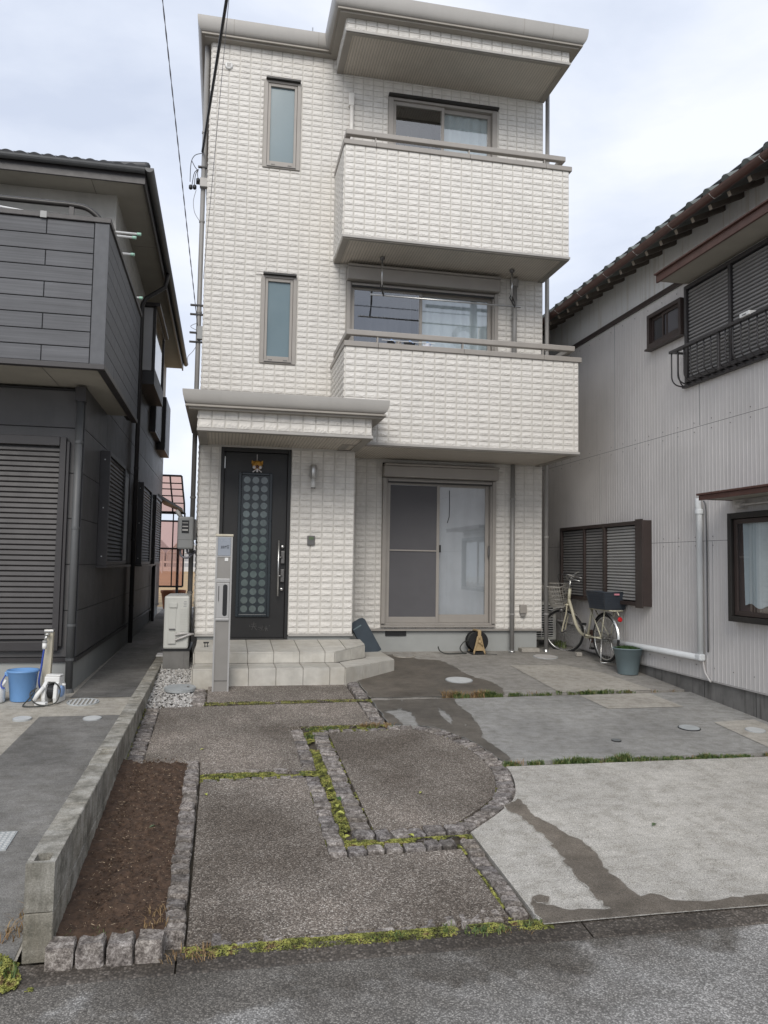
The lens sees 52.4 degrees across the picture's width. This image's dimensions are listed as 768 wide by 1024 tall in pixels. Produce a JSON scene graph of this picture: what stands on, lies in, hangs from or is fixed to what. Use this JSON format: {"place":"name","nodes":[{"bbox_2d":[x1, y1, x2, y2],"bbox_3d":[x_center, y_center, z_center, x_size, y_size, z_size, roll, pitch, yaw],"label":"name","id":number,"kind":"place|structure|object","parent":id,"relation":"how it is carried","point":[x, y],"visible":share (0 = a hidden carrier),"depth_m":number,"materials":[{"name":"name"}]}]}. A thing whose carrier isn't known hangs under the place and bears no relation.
{"place":"outdoors","nodes":[
{"label":"outdoors","id":0,"kind":"place"},
{"bbox_2d":[0,607,163,963],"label":"neighbour yard","id":1,"kind":"structure","parent":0,"point":[11,731],"depth_m":6.83,"materials":[{"name":"beige concrete"}]},
{"bbox_2d":[0,679,6,702],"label":"water can","id":2,"kind":"object","parent":1,"relation":"on","point":[2,695],"visible":0.92,"depth_m":7.03,"materials":[{"name":"white plastic"}]},
{"bbox_2d":[0,668,39,701],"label":"bucket","id":3,"kind":"object","parent":1,"relation":"on","point":[22,682],"visible":0.94,"depth_m":7.06,"materials":[{"name":"blue plastic"}]},
{"bbox_2d":[12,716,31,721],"bbox_3d":[-3.013,1.729,6.504,0.150,0.037,0.151,2,-4,-12],"label":"manhole cover","id":4,"kind":"object","parent":1,"relation":"on","point":[21,718],"visible":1,"depth_m":6.48,"materials":[{"name":"grey metal"}]},
{"bbox_2d":[22,673,65,706],"bbox_3d":[-3.037,1.604,7.041,0.242,0.266,0.395,-1,-4,32],"label":"white hose reel","id":5,"kind":"object","parent":1,"relation":"on","point":[53,687],"visible":1,"depth_m":7.05,"materials":[{"name":"plastic"}]},
{"bbox_2d":[38,629,55,693],"bbox_3d":[-3.133,1.415,7.244,0.110,0.641,0.195,2,-4,-12],"label":"tap post","id":6,"kind":"object","parent":1,"relation":"on","point":[47,653],"visible":0.86,"depth_m":7.25,"materials":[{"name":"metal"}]},
{"bbox_2d":[0,715,119,959],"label":"dark yard slab","id":7,"kind":"structure","parent":1,"relation":"on","point":[45,761],"depth_m":5.00,"materials":[{"name":"concrete"}]},
{"bbox_2d":[0,831,17,850],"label":"square grate","id":8,"kind":"object","parent":7,"relation":"on","point":[6,838],"visible":1,"depth_m":4.15,"materials":[{"name":"grey metal"}]},
{"bbox_2d":[66,698,98,705],"bbox_3d":[-2.748,1.742,7.131,0.280,0.044,0.281,2,-4,-12],"label":"drain grate","id":9,"kind":"object","parent":1,"relation":"on","point":[82,702],"visible":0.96,"depth_m":7.11,"materials":[{"name":"grey metal"}]},
{"bbox_2d":[83,715,101,720],"bbox_3d":[-2.456,1.745,6.577,0.150,0.037,0.151,2,-4,-12],"label":"manhole cover","id":10,"kind":"object","parent":1,"relation":"on","point":[92,718],"visible":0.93,"depth_m":6.55,"materials":[{"name":"grey metal"}]},
{"bbox_2d":[0,149,187,693],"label":"charcoal house","id":11,"kind":"structure","parent":1,"relation":"on","point":[92,348],"depth_m":7.79,"materials":[{"name":"black metal"}]},
{"bbox_2d":[0,434,70,650],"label":"shutter window","id":12,"kind":"structure","parent":11,"relation":"in","point":[34,470],"depth_m":7.66,"materials":[{"name":"grey metal"}]},
{"bbox_2d":[117,235,136,238],"bbox_3d":[-3.585,-2.974,8.184,1.900,0.051,0.036,2,-4,-12],"label":"drying pole","id":13,"kind":"object","parent":11,"relation":"attached to","point":[131,237],"visible":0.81,"depth_m":8.35,"materials":[{"name":"white plastic"}]},
{"bbox_2d":[116,231,140,235],"bbox_3d":[-3.513,-2.944,8.005,1.971,0.051,0.036,2,-4,-11],"label":"drying pole","id":14,"kind":"object","parent":11,"relation":"attached to","point":[130,233],"visible":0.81,"depth_m":8.16,"materials":[{"name":"white plastic"}]},
{"bbox_2d":[122,252,134,255],"bbox_3d":[-3.644,-2.852,8.368,1.865,0.051,0.036,2,-4,-12],"label":"drying pole","id":15,"kind":"object","parent":11,"relation":"attached to","point":[132,254],"visible":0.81,"depth_m":8.53,"materials":[{"name":"white plastic"}]},
{"bbox_2d":[150,567,156,620],"bbox_3d":[-4.778,1.692,16.188,0.029,1.100,0.800,2,-4,-12],"label":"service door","id":16,"kind":"structure","parent":11,"relation":"in","point":[152,567],"depth_m":16.37,"materials":[{"name":"black metal"}]},
{"bbox_2d":[142,302,168,406],"bbox_3d":[-3.946,-2.646,13.434,0.299,1.320,1.950,2,-4,-12],"label":"bay window","id":17,"kind":"structure","parent":11,"relation":"in","point":[155,330],"depth_m":12.65,"materials":[{"name":"brown metal"}]},
{"bbox_2d":[160,590,174,608],"bbox_3d":[-5.226,2.121,18.933,0.381,0.450,0.381,2,-4,-12],"label":"terracotta pot","id":18,"kind":"object","parent":1,"relation":"on","point":[164,593],"visible":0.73,"depth_m":18.80,"materials":[{"name":"brown ceramic"}]},
{"bbox_2d":[16,950,176,973],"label":"ground","id":19,"kind":"structure","parent":0,"point":[19,959],"depth_m":3.13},
{"bbox_2d":[21,653,162,963],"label":"block wall","id":20,"kind":"structure","parent":19,"relation":"on","point":[55,862],"depth_m":3.57,"materials":[{"name":"concrete"}]},
{"bbox_2d":[182,0,588,652],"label":"white house","id":21,"kind":"structure","parent":19,"relation":"on","point":[390,494],"depth_m":10.15,"materials":[{"name":"white tile"}]},
{"bbox_2d":[162,0,197,325],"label":"overhead cable","id":22,"kind":"object","parent":21,"relation":"attached to","point":[178,150],"visible":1,"depth_m":7.94,"materials":[{"name":"black rubber"}]},
{"bbox_2d":[175,509,196,558],"bbox_3d":[-2.419,0.272,9.508,0.261,0.598,0.265,2,-4,-12],"label":"power box","id":23,"kind":"object","parent":21,"relation":"attached to","point":[186,534],"visible":1,"depth_m":9.39,"materials":[{"name":"grey plastic"}]},
{"bbox_2d":[201,0,227,152],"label":"overhead cable","id":24,"kind":"object","parent":21,"relation":"attached to","point":[216,65],"visible":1,"depth_m":8.61,"materials":[{"name":"black rubber"}]},
{"bbox_2d":[203,0,228,278],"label":"overhead cable","id":25,"kind":"object","parent":21,"relation":"attached to","point":[216,132],"visible":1,"depth_m":8.13,"materials":[{"name":"black rubber"}]},
{"bbox_2d":[219,447,291,638],"bbox_3d":[-1.542,0.370,9.289,0.830,2.265,0.156,2,-4,-12],"label":"entrance door","id":26,"kind":"structure","parent":21,"relation":"in","point":[255,509],"depth_m":9.29,"materials":[{"name":"black metal"}]},
{"bbox_2d":[252,454,262,472],"bbox_3d":[-1.512,-0.581,9.332,0.136,0.222,0.056,2,-4,-12],"label":"door ornament","id":27,"kind":"object","parent":26,"relation":"hanging from","point":[257,465],"depth_m":9.32,"materials":[{"name":"gold metal"}]},
{"bbox_2d":[259,271,296,364],"bbox_3d":[-1.441,-2.497,10.503,0.463,1.188,0.775,2,-4,-12],"label":"window","id":28,"kind":"structure","parent":21,"relation":"in","point":[278,290],"depth_m":10.20,"materials":[{"name":"grey glass"}]},
{"bbox_2d":[262,75,301,171],"bbox_3d":[-1.415,-5.116,10.672,0.487,1.218,0.775,2,-4,-12],"label":"window","id":29,"kind":"structure","parent":21,"relation":"in","point":[282,96],"depth_m":10.37,"materials":[{"name":"glass"}]},
{"bbox_2d":[385,339,434,345],"bbox_3d":[0.313,-2.037,9.955,0.700,0.384,0.058,2,-4,-12],"label":"laundry hanger","id":30,"kind":"object","parent":21,"relation":"attached to","point":[391,341],"visible":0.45,"depth_m":9.96,"materials":[{"name":"white plastic"}]},
{"bbox_2d":[345,263,501,350],"bbox_3d":[0.465,-2.032,10.822,2.128,2.395,0.865,2,-4,-12],"label":"window","id":31,"kind":"structure","parent":21,"relation":"in","point":[364,311],"depth_m":10.74,"materials":[{"name":"glass"}]},
{"bbox_2d":[380,463,499,626],"bbox_3d":[0.682,0.462,10.711,1.585,2.170,0.865,2,-4,-12],"label":"window","id":32,"kind":"structure","parent":21,"relation":"in","point":[438,540],"depth_m":10.45,"materials":[{"name":"glass"}]},
{"bbox_2d":[388,92,498,156],"bbox_3d":[0.753,-4.841,11.099,1.574,1.645,0.785,2,-4,-12],"label":"window","id":33,"kind":"structure","parent":21,"relation":"in","point":[408,115],"depth_m":10.97,"materials":[{"name":"grey glass"}]},
{"bbox_2d":[370,257,520,307],"bbox_3d":[0.815,-3.012,10.288,2.040,0.545,0.184,2,-4,-12],"label":"drying rack","id":34,"kind":"object","parent":21,"relation":"hanging from","point":[382,259],"visible":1,"depth_m":10.20,"materials":[{"name":"metal"}]},
{"bbox_2d":[11,905,767,989],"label":"kerb strip","id":35,"kind":"object","parent":19,"relation":"on","point":[35,976],"visible":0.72,"depth_m":3.25,"materials":[{"name":"concrete"}]},
{"bbox_2d":[542,141,767,721],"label":"corrugated house","id":36,"kind":"structure","parent":19,"relation":"on","point":[658,501],"depth_m":8.51,"materials":[{"name":"metal"}]},
{"bbox_2d":[560,519,651,607],"bbox_3d":[2.824,0.669,10.203,0.123,1.040,2.300,2,-4,-12],"label":"shutter window","id":37,"kind":"structure","parent":36,"relation":"in","point":[609,557],"depth_m":9.90,"materials":[{"name":"brown metal"}]},
{"bbox_2d":[644,297,683,351],"bbox_3d":[3.194,-2.123,8.889,0.088,0.420,0.740,2,-4,-12],"label":"small window","id":38,"kind":"structure","parent":36,"relation":"in","point":[667,322],"depth_m":8.86,"materials":[{"name":"brown metal"}]},
{"bbox_2d":[684,237,767,382],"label":"shutter window","id":39,"kind":"structure","parent":36,"relation":"in","point":[739,285],"depth_m":7.77,"materials":[{"name":"brown metal"}]},
{"bbox_2d":[739,310,754,317],"bbox_3d":[3.382,-1.836,7.263,0.081,0.040,0.140,2,-4,-12],"label":"rail clip","id":40,"kind":"object","parent":36,"relation":"attached to","point":[745,314],"visible":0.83,"depth_m":7.23,"materials":[{"name":"white plastic"}]},
{"bbox_2d":[727,510,767,625],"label":"curtained window","id":41,"kind":"structure","parent":36,"relation":"in","point":[747,532],"depth_m":7.37,"materials":[{"name":"brown metal"}]},
{"bbox_2d":[70,610,163,697],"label":"side alley","id":42,"kind":"structure","parent":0,"point":[122,672],"depth_m":9.26,"materials":[{"name":"concrete"}]},
{"bbox_2d":[158,474,185,592],"bbox_3d":[-4.899,0.658,17.600,0.721,3.204,1.884,2,-4,-12],"label":"lean to","id":43,"kind":"object","parent":42,"relation":"on","point":[169,503],"visible":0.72,"depth_m":18.46,"materials":[{"name":"brown metal"}]},
{"bbox_2d":[145,652,194,708],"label":"gravel","id":44,"kind":"structure","parent":0,"point":[185,675],"depth_m":7.71,"materials":[{"name":"grey gravel"}]},
{"bbox_2d":[161,593,193,670],"bbox_3d":[-2.402,1.391,9.182,0.352,0.843,0.833,2,-4,-12],"label":"outdoor unit","id":45,"kind":"object","parent":44,"relation":"on","point":[176,649],"visible":0.99,"depth_m":8.81,"materials":[{"name":"metal"}]},
{"bbox_2d":[164,684,195,692],"bbox_3d":[-2.021,1.749,7.741,0.310,0.047,0.311,2,-4,-12],"label":"manhole cover","id":46,"kind":"object","parent":44,"relation":"on","point":[180,688],"visible":1,"depth_m":7.68,"materials":[{"name":"metal"}]},
{"bbox_2d":[152,607,196,657],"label":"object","id":47,"kind":"object","parent":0,"point":[193,639],"visible":0.2,"depth_m":11.71,"materials":[{"name":"concrete"}]},
{"bbox_2d":[157,571,194,606],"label":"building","id":48,"kind":"structure","parent":0,"point":[164,578],"depth_m":41.56,"materials":[{"name":"paint"}]},
{"bbox_2d":[160,540,169,566],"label":"greenhouse","id":49,"kind":"object","parent":48,"relation":"on","point":[163,553],"visible":0.19,"depth_m":83.87,"materials":[{"name":"pink"}]},
{"bbox_2d":[159,560,194,572],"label":"field fence","id":50,"kind":"object","parent":48,"relation":"on","point":[169,568],"visible":0.06,"depth_m":69.65,"materials":[{"name":"beige metal"}]},
{"bbox_2d":[166,543,195,566],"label":"greenhouse","id":51,"kind":"object","parent":48,"relation":"on","point":[168,555],"visible":0.3,"depth_m":82.26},
{"bbox_2d":[0,924,767,1023],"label":"road","id":52,"kind":"structure","parent":0,"point":[713,976],"depth_m":2.94,"materials":[{"name":"grey asphalt"}]},
{"bbox_2d":[0,0,767,547],"label":"sky","id":53,"kind":"structure","parent":0,"point":[661,100],"materials":[{"name":"white"}]},
{"bbox_2d":[39,669,766,964],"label":"driveway base","id":54,"kind":"object","parent":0,"point":[311,745],"depth_m":4.62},
{"bbox_2d":[44,760,198,971],"bbox_3d":[-1.305,1.789,4.270,0.528,0.252,2.492,2,-4,-12],"label":"planter edging","id":55,"kind":"object","parent":54,"relation":"on","point":[62,953],"visible":0.84,"depth_m":3.14,"materials":[{"name":"stone"}]},
{"bbox_2d":[56,757,187,944],"bbox_3d":[-1.360,1.737,4.308,0.445,0.206,2.320,2,-4,-12],"label":"soil bed","id":56,"kind":"object","parent":54,"relation":"on","point":[76,918],"visible":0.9,"depth_m":3.90,"materials":[{"name":"brown soil"}]},
{"bbox_2d":[66,758,183,929],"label":"straw bits","id":57,"kind":"object","parent":56,"relation":"on","point":[131,848],"visible":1,"depth_m":3.94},
{"bbox_2d":[127,702,384,777],"bbox_3d":[-0.942,1.820,6.323,2.075,0.199,1.902,2,-4,-12],"label":"stone edging","id":58,"kind":"object","parent":54,"relation":"on","point":[141,742],"visible":0.74,"depth_m":6.03,"materials":[{"name":"stone"}]},
{"bbox_2d":[143,702,370,776],"bbox_3d":[-0.950,1.847,6.338,1.800,0.240,1.905,2,-4,-12],"label":"panel","id":59,"kind":"object","parent":54,"relation":"on","point":[236,739],"visible":0.67,"depth_m":6.30,"materials":[{"name":"grey concrete"}]},
{"bbox_2d":[0,699,554,993],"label":"moss","id":60,"kind":"object","parent":54,"relation":"on","point":[7,984],"visible":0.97,"depth_m":3.44,"materials":[{"name":"green plant"}]},
{"bbox_2d":[190,682,368,706],"bbox_3d":[-1.045,1.822,7.807,1.760,0.138,0.803,2,-4,-16],"label":"stone edging","id":61,"kind":"object","parent":54,"relation":"on","point":[200,695],"visible":0.74,"depth_m":7.66,"materials":[{"name":"stone"}]},
{"bbox_2d":[207,685,353,704],"bbox_3d":[-1.060,1.851,7.872,1.400,0.179,0.940,2,-4,-12],"label":"step front panel","id":62,"kind":"object","parent":54,"relation":"on","point":[270,694],"visible":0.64,"depth_m":7.68,"materials":[{"name":"grey concrete"}]},
{"bbox_2d":[212,534,233,691],"bbox_3d":[-1.617,1.010,7.814,0.174,1.576,0.124,2,-4,-12],"label":"letterbox post","id":63,"kind":"object","parent":62,"relation":"on","point":[222,617],"visible":0.96,"depth_m":7.76,"materials":[{"name":"silver metal"}]},
{"bbox_2d":[216,583,229,617],"bbox_3d":[-1.605,0.879,7.774,0.126,0.348,0.009,2,-4,-12],"label":"box door","id":64,"kind":"structure","parent":63,"relation":"in","point":[219,603],"depth_m":7.77,"materials":[{"name":"silver metal"}]},
{"bbox_2d":[191,639,393,689],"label":"entrance steps","id":65,"kind":"structure","parent":54,"relation":"on","point":[345,662],"depth_m":8.44,"materials":[{"name":"tile"}]},
{"bbox_2d":[352,618,380,651],"bbox_3d":[-0.217,1.570,9.747,0.413,0.495,0.131,2,-4,-12],"label":"leaning board","id":66,"kind":"object","parent":65,"relation":"on","point":[362,631],"visible":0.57,"depth_m":9.73,"materials":[{"name":"blue plastic"}]},
{"bbox_2d":[186,777,507,951],"bbox_3d":[-0.323,1.857,4.316,1.405,0.244,1.970,2,-4,-12],"label":"panel","id":67,"kind":"object","parent":54,"relation":"on","point":[266,864],"visible":0.86,"depth_m":3.82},
{"bbox_2d":[203,775,528,948],"bbox_3d":[-0.265,1.833,4.339,1.509,0.214,2.048,2,-4,-12],"label":"stone edging","id":68,"kind":"object","parent":54,"relation":"on","point":[514,909],"visible":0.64,"depth_m":4.14,"materials":[{"name":"stone"}]},
{"bbox_2d":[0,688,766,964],"bbox_3d":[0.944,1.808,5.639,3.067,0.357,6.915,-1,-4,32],"label":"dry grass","id":69,"kind":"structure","parent":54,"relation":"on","point":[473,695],"depth_m":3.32,"materials":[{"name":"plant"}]},
{"bbox_2d":[0,640,767,978],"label":"grass","id":70,"kind":"structure","parent":54,"relation":"on","point":[622,756],"depth_m":5.88,"materials":[{"name":"green plant"}]},
{"bbox_2d":[328,730,495,832],"bbox_3d":[0.248,1.879,5.522,1.041,0.247,2.020,2,-4,-12],"label":"curved panel","id":71,"kind":"object","parent":54,"relation":"on","point":[390,774],"visible":0.81,"depth_m":5.35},
{"bbox_2d":[312,725,514,841],"bbox_3d":[0.246,1.848,5.525,1.309,0.218,2.265,2,-4,-12],"label":"stone edging","id":72,"kind":"object","parent":54,"relation":"on","point":[502,797],"visible":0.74,"depth_m":4.98,"materials":[{"name":"stone"}]},
{"bbox_2d":[358,647,684,700],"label":"slab","id":73,"kind":"structure","parent":54,"relation":"on","point":[502,672],"depth_m":9.44,"materials":[{"name":"concrete"}]},
{"bbox_2d":[393,653,414,657],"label":"manhole cover","id":74,"kind":"object","parent":73,"relation":"on","point":[402,655],"visible":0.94,"depth_m":9.89,"materials":[{"name":"beige concrete"}]},
{"bbox_2d":[358,655,504,697],"bbox_3d":[0.358,1.829,8.887,1.502,0.146,2.312,2,-4,-12],"label":"wet patch","id":75,"kind":"object","parent":73,"relation":"on","point":[411,677],"visible":0.81,"depth_m":8.40,"materials":[{"name":"concrete"}]},
{"bbox_2d":[445,677,472,682],"bbox_3d":[0.820,1.844,8.539,0.300,0.046,0.301,2,-4,-12],"label":"manhole cover","id":76,"kind":"object","parent":75,"relation":"on","point":[458,679],"visible":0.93,"depth_m":8.51,"materials":[{"name":"grey metal"}]},
{"bbox_2d":[438,629,496,654],"bbox_3d":[1.083,1.708,10.313,0.780,0.316,0.269,1,-4,-2],"label":"hose reel","id":77,"kind":"object","parent":73,"relation":"on","point":[476,641],"visible":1,"depth_m":10.24,"materials":[{"name":"black plastic"}]},
{"bbox_2d":[518,647,539,652],"bbox_3d":[1.958,1.863,10.558,0.250,0.055,0.150,2,-4,-12],"label":"concrete brick","id":78,"kind":"object","parent":73,"relation":"on","point":[528,649],"visible":1,"depth_m":10.49,"materials":[{"name":"grey concrete"}]},
{"bbox_2d":[533,654,557,658],"bbox_3d":[2.108,1.897,10.193,0.320,0.047,0.321,2,-4,-12],"label":"manhole cover","id":79,"kind":"object","parent":73,"relation":"on","point":[542,656],"visible":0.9,"depth_m":10.16,"materials":[{"name":"grey metal"}]},
{"bbox_2d":[575,652,581,656],"bbox_3d":[2.566,1.877,10.304,0.080,0.055,0.070,2,-4,-12],"label":"concrete brick","id":80,"kind":"object","parent":73,"relation":"on","point":[578,654],"visible":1,"depth_m":10.27,"materials":[{"name":"grey concrete"}]},
{"bbox_2d":[511,665,650,691],"bbox_3d":[2.206,1.886,8.919,1.080,0.091,1.450,2,-4,-12],"label":"concrete patch","id":81,"kind":"object","parent":73,"relation":"on","point":[564,678],"visible":1,"depth_m":8.81,"materials":[{"name":"grey concrete"}]},
{"bbox_2d":[542,570,626,662],"bbox_3d":[2.689,1.337,10.241,0.789,1.142,1.636,2,-4,-15],"label":"bicycle","id":82,"kind":"object","parent":73,"relation":"on","point":[602,600],"visible":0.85,"depth_m":9.95,"materials":[{"name":"beige paint"}]},
{"bbox_2d":[612,645,641,674],"bbox_3d":[2.882,1.743,9.232,0.352,0.334,0.352,2,-4,-12],"label":"flower pot","id":83,"kind":"object","parent":73,"relation":"on","point":[627,658],"visible":1,"depth_m":9.12,"materials":[{"name":"grey plastic"}]},
{"bbox_2d":[372,692,767,765],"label":"slab","id":84,"kind":"structure","parent":54,"relation":"on","point":[546,729],"depth_m":6.78,"materials":[{"name":"grey concrete"}]},
{"bbox_2d":[372,699,402,723],"bbox_3d":[0.109,1.815,7.123,0.316,0.057,0.901,2,-4,-12],"label":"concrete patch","id":85,"kind":"object","parent":84,"relation":"on","point":[382,706],"visible":1,"depth_m":7.25,"materials":[{"name":"grey concrete"}]},
{"bbox_2d":[401,698,510,760],"bbox_3d":[0.581,1.826,6.685,0.630,0.124,1.961,2,-4,-12],"label":"wet patch","id":86,"kind":"object","parent":84,"relation":"on","point":[426,712],"visible":1,"depth_m":6.88,"materials":[{"name":"grey concrete"}]},
{"bbox_2d":[611,738,620,741],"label":"manhole cover","id":87,"kind":"object","parent":84,"relation":"on","point":[615,740],"visible":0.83,"depth_m":6.37,"materials":[{"name":"black plastic"}]},
{"bbox_2d":[580,693,683,708],"bbox_3d":[2.462,1.888,7.827,0.841,0.037,0.589,2,-4,-12],"label":"concrete patch","id":88,"kind":"object","parent":84,"relation":"on","point":[636,700],"visible":1,"depth_m":7.81,"materials":[{"name":"grey concrete"}]},
{"bbox_2d":[678,725,700,730],"bbox_3d":[2.673,1.900,6.842,0.190,0.039,0.191,2,-4,-12],"label":"manhole cover","id":89,"kind":"object","parent":84,"relation":"on","point":[689,727],"visible":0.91,"depth_m":6.82,"materials":[{"name":"grey plastic"}]},
{"bbox_2d":[714,719,767,746],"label":"concrete patch","id":90,"kind":"object","parent":84,"relation":"on","point":[738,726],"visible":1,"depth_m":6.90,"materials":[{"name":"grey concrete"}]},
{"bbox_2d":[745,727,765,732],"bbox_3d":[3.240,1.911,6.815,0.170,0.038,0.171,2,-4,-12],"label":"manhole cover","id":91,"kind":"object","parent":90,"relation":"on","point":[754,729],"visible":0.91,"depth_m":6.79,"materials":[{"name":"grey metal"}]},
{"bbox_2d":[471,756,767,922],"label":"front slab","id":92,"kind":"structure","parent":54,"relation":"on","point":[704,837],"depth_m":4.57,"materials":[{"name":"concrete"}]},
{"bbox_2d":[532,894,549,902],"bbox_3d":[0.746,1.820,3.679,0.092,0.006,0.087,2,-4,-12],"label":"manhole cover","id":93,"kind":"object","parent":92,"relation":"on","point":[539,898],"visible":1,"depth_m":3.67,"materials":[{"name":"concrete"}]},
{"bbox_2d":[504,798,767,923],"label":"wet patch","id":94,"kind":"object","parent":92,"relation":"on","point":[616,895],"visible":1,"depth_m":3.73,"materials":[{"name":"concrete"}]},
{"bbox_2d":[536,640,570,646],"bbox_3d":[1.592,2.242,16.295,1.600,0.004,10.700,2,-4,-12],"label":"side passage","id":95,"kind":"object","parent":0,"point":[541,644],"depth_m":11.24,"materials":[{"name":"concrete"}]},
{"bbox_2d":[536,601,555,645],"bbox_3d":[2.287,1.621,11.353,0.340,0.625,0.318,2,-4,-12],"label":"outdoor unit","id":96,"kind":"object","parent":95,"relation":"on","point":[540,635],"visible":0.29,"depth_m":11.22,"materials":[{"name":"black plastic"}]}
]}

